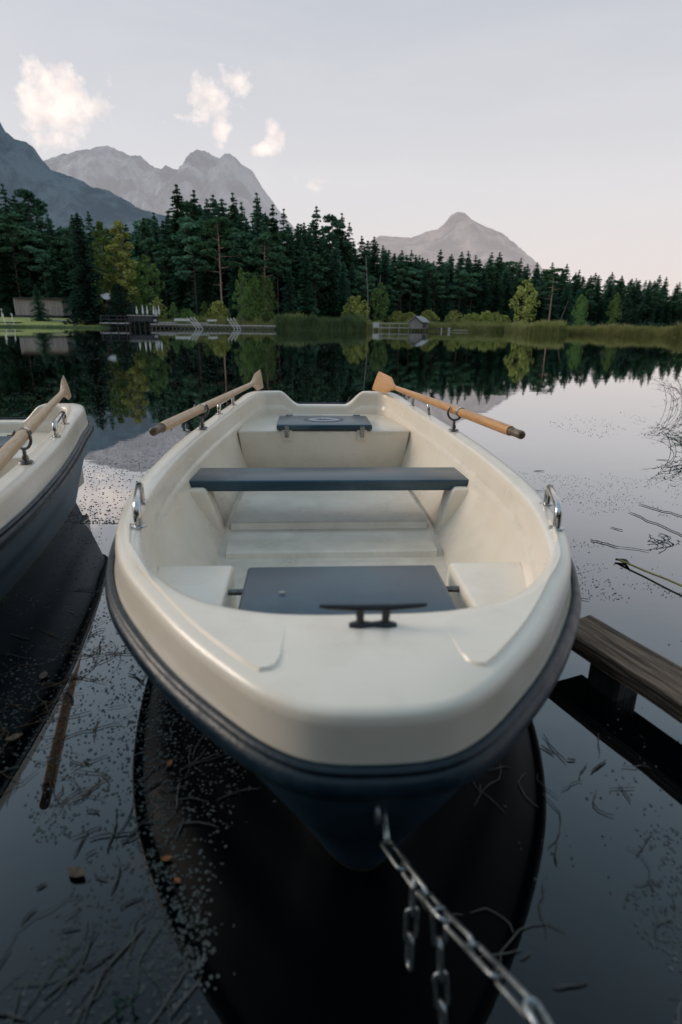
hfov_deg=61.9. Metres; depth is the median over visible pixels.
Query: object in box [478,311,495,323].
round bush
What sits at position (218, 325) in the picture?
long dock
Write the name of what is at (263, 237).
pine tree
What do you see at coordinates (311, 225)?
spruce tree
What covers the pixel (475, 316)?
round bush
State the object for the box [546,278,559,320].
spruce tree
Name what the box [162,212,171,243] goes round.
spruce tree
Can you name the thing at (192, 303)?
spruce tree
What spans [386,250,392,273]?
spruce tree
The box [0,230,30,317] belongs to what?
spruce tree
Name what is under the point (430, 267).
pine tree
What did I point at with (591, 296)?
pine tree
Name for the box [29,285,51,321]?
fir tree
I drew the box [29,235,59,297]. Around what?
spruce tree
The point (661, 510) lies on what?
floating stem
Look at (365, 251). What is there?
spruce tree
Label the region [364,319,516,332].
reeds
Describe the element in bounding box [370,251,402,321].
spruce tree
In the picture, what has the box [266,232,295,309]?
pine tree
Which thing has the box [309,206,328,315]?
spruce tree
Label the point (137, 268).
leafy tree
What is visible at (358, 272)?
pine tree
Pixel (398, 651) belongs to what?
rowing boat
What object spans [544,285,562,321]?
spruce tree
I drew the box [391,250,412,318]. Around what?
spruce tree
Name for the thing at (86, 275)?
fir tree
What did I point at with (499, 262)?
spruce tree
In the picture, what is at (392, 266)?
spruce tree
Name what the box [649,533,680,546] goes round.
marsh plant
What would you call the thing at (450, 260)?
spruce tree
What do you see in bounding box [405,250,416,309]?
spruce tree
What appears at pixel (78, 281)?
spruce tree
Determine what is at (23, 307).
long shed
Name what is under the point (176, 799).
floating litter
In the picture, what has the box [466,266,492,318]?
spruce tree
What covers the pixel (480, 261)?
spruce tree
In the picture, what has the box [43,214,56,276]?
spruce tree
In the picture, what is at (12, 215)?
pine tree
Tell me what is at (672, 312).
spruce tree
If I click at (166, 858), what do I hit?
fallen leaf
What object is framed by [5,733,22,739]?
fallen leaf
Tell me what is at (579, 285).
spruce tree
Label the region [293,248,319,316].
spruce tree
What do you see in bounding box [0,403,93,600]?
rowing boat
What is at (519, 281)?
pine tree
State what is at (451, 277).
spruce tree
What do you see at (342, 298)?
spruce tree
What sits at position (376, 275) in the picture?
spruce tree
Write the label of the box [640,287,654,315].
spruce tree
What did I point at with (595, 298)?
spruce tree
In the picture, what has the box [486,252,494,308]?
spruce tree
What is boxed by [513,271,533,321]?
spruce tree
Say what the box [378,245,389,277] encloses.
spruce tree
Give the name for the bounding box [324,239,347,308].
spruce tree
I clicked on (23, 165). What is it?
mountain slope
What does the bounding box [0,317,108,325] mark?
lawn
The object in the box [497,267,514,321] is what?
spruce tree
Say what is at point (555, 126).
sky
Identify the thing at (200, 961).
floating specks
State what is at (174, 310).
shrub
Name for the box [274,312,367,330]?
reeds
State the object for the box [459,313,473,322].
round bush
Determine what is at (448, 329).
jetty
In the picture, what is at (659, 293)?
pine tree
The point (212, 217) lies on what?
spruce tree
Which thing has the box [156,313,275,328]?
reeds
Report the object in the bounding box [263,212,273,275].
spruce tree
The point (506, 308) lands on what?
spruce tree
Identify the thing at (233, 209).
spruce tree
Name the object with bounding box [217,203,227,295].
spruce tree
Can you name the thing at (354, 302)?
round bush
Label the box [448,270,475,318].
pine tree
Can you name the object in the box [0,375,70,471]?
oar
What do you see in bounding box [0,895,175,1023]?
water weed
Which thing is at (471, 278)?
pine tree
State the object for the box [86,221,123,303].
birch tree
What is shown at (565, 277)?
spruce tree
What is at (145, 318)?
bathing deck
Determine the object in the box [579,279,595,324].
spruce tree
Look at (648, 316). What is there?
spruce tree
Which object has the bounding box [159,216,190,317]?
spruce tree
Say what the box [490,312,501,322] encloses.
round bush
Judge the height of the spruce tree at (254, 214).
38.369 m
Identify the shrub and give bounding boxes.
[130,295,145,322]
[149,297,167,323]
[168,302,179,319]
[176,308,195,321]
[199,301,211,318]
[203,300,230,323]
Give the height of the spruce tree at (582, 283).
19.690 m
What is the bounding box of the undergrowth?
[104,315,676,327]
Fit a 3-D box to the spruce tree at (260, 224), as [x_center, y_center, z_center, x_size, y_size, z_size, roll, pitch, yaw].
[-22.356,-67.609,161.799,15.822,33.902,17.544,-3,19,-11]
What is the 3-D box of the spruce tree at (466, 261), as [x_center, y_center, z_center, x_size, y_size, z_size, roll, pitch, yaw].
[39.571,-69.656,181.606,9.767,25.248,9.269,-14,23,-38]
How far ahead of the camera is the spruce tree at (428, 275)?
179.67 m
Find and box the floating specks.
[0,339,681,1023]
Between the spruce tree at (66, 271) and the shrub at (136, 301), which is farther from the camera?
the spruce tree at (66, 271)
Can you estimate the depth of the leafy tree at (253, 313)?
139.28 m
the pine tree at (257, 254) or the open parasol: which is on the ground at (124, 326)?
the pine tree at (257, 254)
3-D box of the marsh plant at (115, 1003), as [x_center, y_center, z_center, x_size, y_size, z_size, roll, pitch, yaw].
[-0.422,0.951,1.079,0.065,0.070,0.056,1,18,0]
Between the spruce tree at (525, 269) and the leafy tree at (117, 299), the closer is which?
the leafy tree at (117, 299)
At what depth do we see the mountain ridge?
5617.41 m
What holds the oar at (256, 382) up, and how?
on the rowing boat at (398, 651)
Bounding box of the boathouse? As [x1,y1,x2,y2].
[408,316,429,330]
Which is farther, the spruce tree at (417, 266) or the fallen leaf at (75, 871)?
the spruce tree at (417, 266)
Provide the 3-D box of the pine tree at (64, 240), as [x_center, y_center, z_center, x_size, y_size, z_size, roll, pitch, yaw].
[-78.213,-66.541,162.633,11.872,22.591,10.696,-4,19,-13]
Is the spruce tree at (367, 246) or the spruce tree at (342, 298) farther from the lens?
the spruce tree at (367, 246)
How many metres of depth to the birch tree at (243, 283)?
136.35 m
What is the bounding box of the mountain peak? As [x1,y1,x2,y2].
[357,212,542,278]
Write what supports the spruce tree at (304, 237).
on the ground at (124, 326)
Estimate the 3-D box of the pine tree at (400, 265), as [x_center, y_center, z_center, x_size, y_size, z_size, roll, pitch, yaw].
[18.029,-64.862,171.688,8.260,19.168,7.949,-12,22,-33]
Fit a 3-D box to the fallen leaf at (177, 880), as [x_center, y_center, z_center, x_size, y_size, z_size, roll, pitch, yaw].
[-0.384,0.865,1.336,0.022,0.003,0.012,15,23,36]
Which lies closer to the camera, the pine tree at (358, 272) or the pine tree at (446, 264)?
the pine tree at (358, 272)
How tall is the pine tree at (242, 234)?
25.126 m
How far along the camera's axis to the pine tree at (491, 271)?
177.87 m
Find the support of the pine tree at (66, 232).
on the ground at (124, 326)
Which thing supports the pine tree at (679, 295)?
on the ground at (124, 326)
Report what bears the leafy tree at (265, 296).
on the ground at (124, 326)
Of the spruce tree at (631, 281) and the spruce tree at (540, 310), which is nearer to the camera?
the spruce tree at (540, 310)
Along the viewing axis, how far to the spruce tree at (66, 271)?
156.98 m
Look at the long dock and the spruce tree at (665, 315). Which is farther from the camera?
the spruce tree at (665, 315)
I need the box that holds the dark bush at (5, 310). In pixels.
[1,306,11,316]
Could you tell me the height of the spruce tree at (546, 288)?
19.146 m
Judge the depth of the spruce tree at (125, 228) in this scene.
179.38 m
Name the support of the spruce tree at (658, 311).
on the ground at (124, 326)
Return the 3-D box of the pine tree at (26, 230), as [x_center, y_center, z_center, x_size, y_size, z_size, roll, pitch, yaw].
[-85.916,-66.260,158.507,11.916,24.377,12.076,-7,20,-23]
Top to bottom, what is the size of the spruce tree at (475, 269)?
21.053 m
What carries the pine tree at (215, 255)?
on the ground at (124, 326)
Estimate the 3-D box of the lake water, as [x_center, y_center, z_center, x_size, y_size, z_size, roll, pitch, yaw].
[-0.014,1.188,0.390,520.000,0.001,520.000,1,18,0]
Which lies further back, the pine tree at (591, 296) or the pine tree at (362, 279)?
the pine tree at (591, 296)
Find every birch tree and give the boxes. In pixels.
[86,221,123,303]
[103,220,144,322]
[231,267,250,323]
[571,294,587,326]
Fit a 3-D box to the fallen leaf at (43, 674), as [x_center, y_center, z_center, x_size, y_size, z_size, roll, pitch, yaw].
[-1.099,0.603,2.101,0.028,0.007,0.050,-3,19,-11]
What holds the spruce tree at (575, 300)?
on the ground at (124, 326)
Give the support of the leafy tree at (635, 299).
on the ground at (124, 326)
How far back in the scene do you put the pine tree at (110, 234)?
168.53 m
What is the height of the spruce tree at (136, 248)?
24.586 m
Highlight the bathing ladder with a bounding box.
[187,317,202,328]
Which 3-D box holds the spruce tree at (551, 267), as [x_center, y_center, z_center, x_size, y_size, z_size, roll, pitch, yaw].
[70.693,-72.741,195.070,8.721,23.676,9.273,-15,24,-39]
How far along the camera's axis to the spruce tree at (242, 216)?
155.57 m
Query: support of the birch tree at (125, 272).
on the ground at (124, 326)
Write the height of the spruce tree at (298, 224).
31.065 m
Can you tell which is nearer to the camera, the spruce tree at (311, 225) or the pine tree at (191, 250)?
the pine tree at (191, 250)
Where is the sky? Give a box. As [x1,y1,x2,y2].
[0,0,681,300]
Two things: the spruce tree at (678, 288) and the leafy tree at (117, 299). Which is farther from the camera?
the spruce tree at (678, 288)
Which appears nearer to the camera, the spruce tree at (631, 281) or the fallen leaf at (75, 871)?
the fallen leaf at (75, 871)
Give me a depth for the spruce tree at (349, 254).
161.40 m
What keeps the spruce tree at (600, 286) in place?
on the ground at (124, 326)
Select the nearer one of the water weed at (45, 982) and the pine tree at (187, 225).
the water weed at (45, 982)
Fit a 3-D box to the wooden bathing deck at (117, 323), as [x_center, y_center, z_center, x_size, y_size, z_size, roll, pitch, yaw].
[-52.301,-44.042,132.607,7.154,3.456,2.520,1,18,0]
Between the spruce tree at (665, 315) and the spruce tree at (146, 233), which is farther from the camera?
the spruce tree at (665, 315)
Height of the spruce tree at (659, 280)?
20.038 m
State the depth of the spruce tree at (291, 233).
159.49 m
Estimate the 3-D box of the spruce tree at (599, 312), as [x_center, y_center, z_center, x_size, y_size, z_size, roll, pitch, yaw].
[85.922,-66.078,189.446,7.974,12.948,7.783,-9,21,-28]
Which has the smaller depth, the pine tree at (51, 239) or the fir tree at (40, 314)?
the fir tree at (40, 314)
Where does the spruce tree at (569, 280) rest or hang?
on the ground at (124, 326)
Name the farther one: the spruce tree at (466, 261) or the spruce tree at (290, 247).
the spruce tree at (466, 261)
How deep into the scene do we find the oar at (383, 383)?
3.65 m
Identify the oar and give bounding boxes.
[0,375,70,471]
[149,370,262,435]
[372,372,525,438]
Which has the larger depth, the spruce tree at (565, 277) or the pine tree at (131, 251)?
the spruce tree at (565, 277)
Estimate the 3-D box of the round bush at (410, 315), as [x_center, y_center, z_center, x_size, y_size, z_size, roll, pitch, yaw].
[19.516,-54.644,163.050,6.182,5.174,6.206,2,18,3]
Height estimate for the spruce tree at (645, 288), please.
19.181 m
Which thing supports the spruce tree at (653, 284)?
on the ground at (124, 326)
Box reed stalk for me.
[615,558,681,586]
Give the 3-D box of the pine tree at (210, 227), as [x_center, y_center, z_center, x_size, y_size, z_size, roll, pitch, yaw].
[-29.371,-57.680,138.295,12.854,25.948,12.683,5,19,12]
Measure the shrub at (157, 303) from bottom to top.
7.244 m
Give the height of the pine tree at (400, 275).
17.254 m
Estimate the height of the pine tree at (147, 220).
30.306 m
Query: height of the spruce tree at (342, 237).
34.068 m
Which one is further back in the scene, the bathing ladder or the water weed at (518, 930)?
the bathing ladder
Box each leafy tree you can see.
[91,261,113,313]
[106,283,138,325]
[131,254,164,314]
[132,259,148,310]
[238,271,264,322]
[252,274,277,321]
[369,283,389,321]
[509,279,540,324]
[606,293,622,324]
[618,288,647,324]
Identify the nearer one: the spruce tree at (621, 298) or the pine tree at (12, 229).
the pine tree at (12, 229)
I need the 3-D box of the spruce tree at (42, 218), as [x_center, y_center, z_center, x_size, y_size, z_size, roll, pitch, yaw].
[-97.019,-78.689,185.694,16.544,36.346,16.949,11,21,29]
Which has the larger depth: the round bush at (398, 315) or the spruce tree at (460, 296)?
the spruce tree at (460, 296)
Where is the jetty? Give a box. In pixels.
[429,328,468,331]
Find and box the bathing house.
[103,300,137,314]
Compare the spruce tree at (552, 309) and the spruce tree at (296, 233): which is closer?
the spruce tree at (296, 233)
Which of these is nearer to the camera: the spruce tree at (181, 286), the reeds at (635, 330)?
the reeds at (635, 330)
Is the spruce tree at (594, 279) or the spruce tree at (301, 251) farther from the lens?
the spruce tree at (594, 279)
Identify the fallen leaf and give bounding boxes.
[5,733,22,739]
[39,671,47,678]
[68,866,84,876]
[160,855,171,860]
[174,877,180,882]
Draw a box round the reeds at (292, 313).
[274,311,368,321]
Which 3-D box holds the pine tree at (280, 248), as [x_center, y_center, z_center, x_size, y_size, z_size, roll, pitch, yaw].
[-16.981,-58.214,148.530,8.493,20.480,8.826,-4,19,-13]
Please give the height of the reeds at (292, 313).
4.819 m
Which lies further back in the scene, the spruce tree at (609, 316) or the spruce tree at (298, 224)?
the spruce tree at (609, 316)
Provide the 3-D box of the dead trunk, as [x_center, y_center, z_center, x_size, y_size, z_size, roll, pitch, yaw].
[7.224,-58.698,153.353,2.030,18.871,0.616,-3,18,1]
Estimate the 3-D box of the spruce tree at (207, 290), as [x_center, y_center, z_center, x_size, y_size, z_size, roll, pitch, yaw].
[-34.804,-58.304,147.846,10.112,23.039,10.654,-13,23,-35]
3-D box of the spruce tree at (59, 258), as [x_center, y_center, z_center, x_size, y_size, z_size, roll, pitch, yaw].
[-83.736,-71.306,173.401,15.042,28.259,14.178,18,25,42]
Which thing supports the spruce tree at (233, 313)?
on the ground at (124, 326)
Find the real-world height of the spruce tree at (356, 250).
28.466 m
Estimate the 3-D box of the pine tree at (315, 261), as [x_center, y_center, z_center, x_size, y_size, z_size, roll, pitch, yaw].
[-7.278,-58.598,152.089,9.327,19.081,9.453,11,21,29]
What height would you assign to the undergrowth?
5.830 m
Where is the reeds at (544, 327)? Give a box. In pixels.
[515,317,566,334]
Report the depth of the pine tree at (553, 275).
140.79 m
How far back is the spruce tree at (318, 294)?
154.99 m
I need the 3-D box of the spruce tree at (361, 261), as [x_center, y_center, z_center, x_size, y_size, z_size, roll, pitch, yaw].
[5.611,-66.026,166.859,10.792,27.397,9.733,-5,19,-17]
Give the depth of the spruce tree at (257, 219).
148.87 m
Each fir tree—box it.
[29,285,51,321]
[59,213,116,325]
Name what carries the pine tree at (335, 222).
on the ground at (124, 326)
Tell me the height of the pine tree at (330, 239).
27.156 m
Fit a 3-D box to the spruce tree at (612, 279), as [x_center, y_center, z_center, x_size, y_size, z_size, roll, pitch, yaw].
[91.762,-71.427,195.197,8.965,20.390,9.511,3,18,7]
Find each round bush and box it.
[341,296,371,322]
[386,311,405,322]
[399,312,415,321]
[420,310,439,323]
[443,310,464,322]
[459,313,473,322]
[465,313,480,322]
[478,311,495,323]
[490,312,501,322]
[502,315,510,322]
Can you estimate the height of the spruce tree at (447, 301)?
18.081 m
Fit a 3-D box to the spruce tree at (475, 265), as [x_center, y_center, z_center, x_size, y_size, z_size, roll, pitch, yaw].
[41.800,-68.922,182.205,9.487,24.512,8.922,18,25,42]
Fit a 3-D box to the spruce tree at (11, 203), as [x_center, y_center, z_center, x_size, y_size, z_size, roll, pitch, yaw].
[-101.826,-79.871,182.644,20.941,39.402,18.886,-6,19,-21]
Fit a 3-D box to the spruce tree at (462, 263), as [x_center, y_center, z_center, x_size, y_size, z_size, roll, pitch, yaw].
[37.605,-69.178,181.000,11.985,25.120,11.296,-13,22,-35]
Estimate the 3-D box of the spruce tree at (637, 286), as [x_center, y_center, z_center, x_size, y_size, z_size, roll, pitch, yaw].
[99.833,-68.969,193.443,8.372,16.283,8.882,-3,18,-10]
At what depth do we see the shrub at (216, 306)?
138.99 m
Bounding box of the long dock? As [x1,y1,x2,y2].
[150,322,275,329]
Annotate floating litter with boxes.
[0,459,681,1023]
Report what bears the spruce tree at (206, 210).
on the ground at (124, 326)
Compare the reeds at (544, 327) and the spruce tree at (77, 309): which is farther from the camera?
the spruce tree at (77, 309)
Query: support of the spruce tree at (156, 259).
on the ground at (124, 326)
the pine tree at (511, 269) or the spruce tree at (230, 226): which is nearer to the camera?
the spruce tree at (230, 226)
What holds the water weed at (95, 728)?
on the lake water
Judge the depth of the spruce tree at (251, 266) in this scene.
145.68 m
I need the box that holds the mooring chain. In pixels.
[380,813,552,1023]
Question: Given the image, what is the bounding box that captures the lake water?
[0,327,681,1023]
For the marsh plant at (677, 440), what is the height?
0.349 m
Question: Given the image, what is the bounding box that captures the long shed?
[13,297,71,317]
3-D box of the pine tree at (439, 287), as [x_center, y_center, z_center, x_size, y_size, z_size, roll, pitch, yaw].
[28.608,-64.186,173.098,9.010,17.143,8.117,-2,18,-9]
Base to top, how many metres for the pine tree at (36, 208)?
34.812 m
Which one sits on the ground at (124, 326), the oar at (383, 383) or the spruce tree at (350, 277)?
the spruce tree at (350, 277)
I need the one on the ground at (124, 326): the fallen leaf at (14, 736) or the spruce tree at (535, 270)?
the spruce tree at (535, 270)
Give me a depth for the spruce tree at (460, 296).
179.38 m
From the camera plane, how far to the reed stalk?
3.04 m
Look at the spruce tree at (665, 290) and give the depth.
202.70 m
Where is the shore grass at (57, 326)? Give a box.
[0,324,108,327]
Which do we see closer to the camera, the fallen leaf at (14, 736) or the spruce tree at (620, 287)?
the fallen leaf at (14, 736)
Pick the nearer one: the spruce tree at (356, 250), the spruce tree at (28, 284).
the spruce tree at (28, 284)
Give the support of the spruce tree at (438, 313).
on the ground at (124, 326)
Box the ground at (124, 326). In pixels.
[3,322,675,337]
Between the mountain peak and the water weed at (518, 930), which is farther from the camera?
the mountain peak
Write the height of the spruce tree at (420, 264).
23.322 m
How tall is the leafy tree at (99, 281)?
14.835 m
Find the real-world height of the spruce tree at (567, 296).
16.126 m
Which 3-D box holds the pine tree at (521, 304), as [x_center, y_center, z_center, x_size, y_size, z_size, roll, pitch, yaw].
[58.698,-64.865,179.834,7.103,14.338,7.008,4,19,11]
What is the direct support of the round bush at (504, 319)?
on the ground at (124, 326)
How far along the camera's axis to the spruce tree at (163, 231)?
159.07 m
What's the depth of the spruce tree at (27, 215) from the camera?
168.55 m
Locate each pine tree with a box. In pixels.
[0,211,44,273]
[0,223,32,296]
[6,226,47,295]
[13,188,52,250]
[28,249,63,297]
[30,235,73,286]
[50,236,74,276]
[55,227,86,270]
[91,230,118,258]
[111,238,139,321]
[127,238,165,290]
[129,218,153,259]
[144,243,176,316]
[162,216,213,310]
[169,200,207,240]
[175,236,209,317]
[193,216,248,300]
[207,231,235,299]
[217,227,252,271]
[242,232,283,319]
[246,237,284,296]
[263,245,291,314]
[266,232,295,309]
[297,254,330,314]
[319,213,351,269]
[325,236,354,273]
[347,274,370,299]
[352,266,372,294]
[362,276,383,318]
[379,285,398,321]
[390,262,410,308]
[391,268,412,310]
[397,267,424,311]
[417,263,445,299]
[421,271,448,319]
[440,263,456,278]
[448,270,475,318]
[455,273,482,312]
[477,265,505,298]
[491,261,519,282]
[494,266,521,291]
[505,278,528,319]
[519,283,538,321]
[527,268,571,321]
[583,289,596,320]
[609,280,626,293]
[620,285,634,297]
[646,290,667,317]
[668,293,681,322]
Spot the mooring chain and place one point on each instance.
(439, 944)
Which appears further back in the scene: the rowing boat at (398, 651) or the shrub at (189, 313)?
the shrub at (189, 313)
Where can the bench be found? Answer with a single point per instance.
(180, 319)
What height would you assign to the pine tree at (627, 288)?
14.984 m
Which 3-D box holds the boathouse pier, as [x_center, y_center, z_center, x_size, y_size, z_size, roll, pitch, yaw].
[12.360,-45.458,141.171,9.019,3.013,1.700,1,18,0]
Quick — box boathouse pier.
[373,322,408,330]
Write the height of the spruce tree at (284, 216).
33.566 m
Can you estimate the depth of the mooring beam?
1.98 m
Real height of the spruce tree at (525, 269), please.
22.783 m
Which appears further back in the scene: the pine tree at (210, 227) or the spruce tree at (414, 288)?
the spruce tree at (414, 288)
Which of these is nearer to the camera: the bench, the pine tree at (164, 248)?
the bench
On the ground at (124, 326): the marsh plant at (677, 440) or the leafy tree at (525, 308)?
the leafy tree at (525, 308)
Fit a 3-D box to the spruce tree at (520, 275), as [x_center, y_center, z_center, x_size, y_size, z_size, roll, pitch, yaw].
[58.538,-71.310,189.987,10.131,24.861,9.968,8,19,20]
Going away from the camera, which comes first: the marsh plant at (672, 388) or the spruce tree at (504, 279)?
the marsh plant at (672, 388)
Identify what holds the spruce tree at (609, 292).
on the ground at (124, 326)
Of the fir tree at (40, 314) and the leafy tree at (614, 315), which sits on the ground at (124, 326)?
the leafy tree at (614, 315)
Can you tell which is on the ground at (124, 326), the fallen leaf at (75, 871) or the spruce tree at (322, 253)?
the spruce tree at (322, 253)
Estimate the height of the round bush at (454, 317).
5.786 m
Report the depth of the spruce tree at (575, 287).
188.30 m
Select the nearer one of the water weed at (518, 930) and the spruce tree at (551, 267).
the water weed at (518, 930)
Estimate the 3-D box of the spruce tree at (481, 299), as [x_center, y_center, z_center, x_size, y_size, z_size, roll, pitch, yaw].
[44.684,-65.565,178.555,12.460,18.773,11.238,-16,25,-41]
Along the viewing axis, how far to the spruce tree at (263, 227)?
149.73 m
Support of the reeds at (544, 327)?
on the ground at (124, 326)
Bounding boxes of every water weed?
[0,619,148,810]
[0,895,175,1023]
[420,764,681,1021]
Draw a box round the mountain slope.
[0,123,170,255]
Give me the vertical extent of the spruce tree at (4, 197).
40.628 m
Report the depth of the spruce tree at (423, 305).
169.42 m
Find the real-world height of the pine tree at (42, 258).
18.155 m
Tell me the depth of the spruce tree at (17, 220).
158.41 m
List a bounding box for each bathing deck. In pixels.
[99,315,131,327]
[127,315,157,327]
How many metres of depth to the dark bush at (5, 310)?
141.53 m
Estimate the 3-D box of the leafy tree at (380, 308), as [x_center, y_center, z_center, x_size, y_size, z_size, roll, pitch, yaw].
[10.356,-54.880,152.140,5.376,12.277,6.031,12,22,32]
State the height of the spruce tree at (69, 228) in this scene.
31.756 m
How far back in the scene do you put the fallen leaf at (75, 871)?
1.35 m
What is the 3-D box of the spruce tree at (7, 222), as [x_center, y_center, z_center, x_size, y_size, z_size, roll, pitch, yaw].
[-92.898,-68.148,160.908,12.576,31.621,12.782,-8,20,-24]
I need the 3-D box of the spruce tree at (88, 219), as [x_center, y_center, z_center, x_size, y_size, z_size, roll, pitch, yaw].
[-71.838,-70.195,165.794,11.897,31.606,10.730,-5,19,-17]
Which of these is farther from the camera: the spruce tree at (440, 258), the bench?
the spruce tree at (440, 258)
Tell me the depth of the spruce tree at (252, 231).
147.37 m
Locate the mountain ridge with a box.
[44,146,295,244]
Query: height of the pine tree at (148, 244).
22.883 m
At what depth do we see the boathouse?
139.77 m
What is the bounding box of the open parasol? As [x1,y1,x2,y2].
[97,293,109,320]
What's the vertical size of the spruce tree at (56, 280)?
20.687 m
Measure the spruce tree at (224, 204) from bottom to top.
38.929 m
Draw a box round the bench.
[174,318,189,322]
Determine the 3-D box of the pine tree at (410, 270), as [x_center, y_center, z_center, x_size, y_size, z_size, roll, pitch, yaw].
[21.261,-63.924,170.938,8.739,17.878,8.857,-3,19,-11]
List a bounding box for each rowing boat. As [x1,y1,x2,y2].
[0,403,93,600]
[105,390,580,871]
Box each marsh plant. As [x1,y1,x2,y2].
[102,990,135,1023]
[648,427,681,455]
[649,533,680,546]
[651,368,681,407]
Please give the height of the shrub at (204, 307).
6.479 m
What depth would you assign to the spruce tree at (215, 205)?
150.77 m
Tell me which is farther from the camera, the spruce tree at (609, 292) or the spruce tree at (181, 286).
the spruce tree at (609, 292)
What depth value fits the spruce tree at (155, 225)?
164.09 m
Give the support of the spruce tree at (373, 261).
on the ground at (124, 326)
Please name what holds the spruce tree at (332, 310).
on the ground at (124, 326)
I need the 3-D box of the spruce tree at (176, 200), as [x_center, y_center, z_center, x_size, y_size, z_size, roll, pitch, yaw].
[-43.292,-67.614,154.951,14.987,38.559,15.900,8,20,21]
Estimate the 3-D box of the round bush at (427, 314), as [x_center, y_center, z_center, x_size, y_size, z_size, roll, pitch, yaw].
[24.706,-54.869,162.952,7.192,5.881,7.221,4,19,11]
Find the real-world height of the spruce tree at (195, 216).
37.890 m
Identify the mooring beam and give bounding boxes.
[571,615,681,723]
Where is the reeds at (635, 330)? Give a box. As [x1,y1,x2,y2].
[559,321,681,337]
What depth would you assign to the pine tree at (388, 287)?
165.79 m
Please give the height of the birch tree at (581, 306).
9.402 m
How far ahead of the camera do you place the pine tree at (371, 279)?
160.60 m
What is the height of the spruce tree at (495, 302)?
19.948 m
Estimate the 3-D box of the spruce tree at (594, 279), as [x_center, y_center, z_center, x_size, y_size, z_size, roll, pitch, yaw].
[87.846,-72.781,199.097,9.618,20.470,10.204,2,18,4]
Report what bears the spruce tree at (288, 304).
on the ground at (124, 326)
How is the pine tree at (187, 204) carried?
on the ground at (124, 326)
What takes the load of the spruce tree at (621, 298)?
on the ground at (124, 326)
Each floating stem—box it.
[628,511,681,534]
[641,504,681,515]
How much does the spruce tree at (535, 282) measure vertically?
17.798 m
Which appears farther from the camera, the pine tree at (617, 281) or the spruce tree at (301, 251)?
the pine tree at (617, 281)
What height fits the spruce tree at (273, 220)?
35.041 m
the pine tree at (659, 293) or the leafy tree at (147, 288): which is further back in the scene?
the pine tree at (659, 293)
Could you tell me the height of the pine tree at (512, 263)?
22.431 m
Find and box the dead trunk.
[363,256,370,319]
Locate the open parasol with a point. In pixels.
(105, 296)
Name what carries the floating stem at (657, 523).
on the lake water
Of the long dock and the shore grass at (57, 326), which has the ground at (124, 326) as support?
the shore grass at (57, 326)
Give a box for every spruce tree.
[0,184,14,252]
[0,209,25,298]
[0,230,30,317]
[8,195,17,218]
[11,200,31,296]
[16,223,49,296]
[22,200,35,229]
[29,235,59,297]
[34,215,45,232]
[40,246,74,313]
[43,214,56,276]
[50,227,72,289]
[59,258,78,318]
[67,214,80,289]
[71,261,83,315]
[73,245,86,311]
[83,211,101,262]
[123,224,131,240]
[131,238,154,313]
[132,218,159,322]
[149,212,161,267]
[150,234,171,316]
[154,221,168,309]
[159,184,196,315]
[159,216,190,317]
[161,241,199,319]
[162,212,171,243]
[183,212,227,316]
[184,190,201,309]
[192,239,219,318]
[197,199,224,299]
[205,212,232,319]
[209,194,222,270]
[215,198,227,217]
[216,213,243,319]
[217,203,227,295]
[222,233,250,319]
[226,193,247,264]
[230,240,267,319]
[237,202,250,249]
[246,223,265,302]
[249,203,263,227]
[249,212,274,315]
[250,192,276,299]
[254,219,282,322]
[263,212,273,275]
[267,204,283,311]
[271,208,292,311]
[277,240,302,314]
[279,259,298,315]
[282,224,296,256]
[291,226,305,314]
[292,223,301,262]
[292,240,314,314]
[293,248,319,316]
[295,223,322,316]
[297,228,328,318]
[307,221,324,251]
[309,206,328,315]
[317,246,332,317]
[319,256,345,318]
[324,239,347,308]
[330,261,352,316]
[336,213,352,293]
[342,263,363,314]
[344,223,362,311]
[350,241,358,263]
[355,236,373,319]
[359,241,370,259]
[362,248,370,297]
[367,237,382,302]
[368,262,385,321]
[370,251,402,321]
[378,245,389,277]
[385,253,403,312]
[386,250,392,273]
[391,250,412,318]
[399,260,420,318]
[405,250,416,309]
[406,262,424,313]
[411,271,435,321]
[415,255,423,280]
[422,259,435,302]
[430,249,446,311]
[431,264,448,322]
[435,272,455,321]
[436,262,459,316]
[444,254,458,313]
[454,252,471,318]
[454,268,468,317]
[460,268,479,320]
[461,251,474,318]
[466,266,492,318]
[467,255,480,312]
[469,271,494,318]
[476,259,488,285]
[483,270,508,319]
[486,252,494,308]
[488,252,504,307]
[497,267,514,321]
[499,276,515,320]
[512,258,523,320]
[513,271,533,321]
[523,264,531,305]
[528,276,537,321]
[528,282,548,323]
[530,262,541,298]
[542,275,553,318]
[544,262,556,293]
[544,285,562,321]
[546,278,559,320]
[552,284,574,324]
[557,264,571,307]
[557,279,574,321]
[569,280,578,313]
[570,289,582,322]
[572,270,582,297]
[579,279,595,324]
[580,276,585,291]
[586,282,606,324]
[588,273,599,317]
[591,293,606,325]
[596,275,604,299]
[601,291,615,323]
[602,272,615,302]
[602,283,613,318]
[615,276,625,311]
[615,294,628,325]
[624,284,640,324]
[625,279,633,299]
[638,291,655,326]
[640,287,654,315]
[642,280,648,292]
[650,281,656,292]
[651,286,667,326]
[652,275,662,322]
[655,295,674,327]
[660,277,669,309]
[667,292,680,324]
[671,282,681,323]
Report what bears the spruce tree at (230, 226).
on the ground at (124, 326)

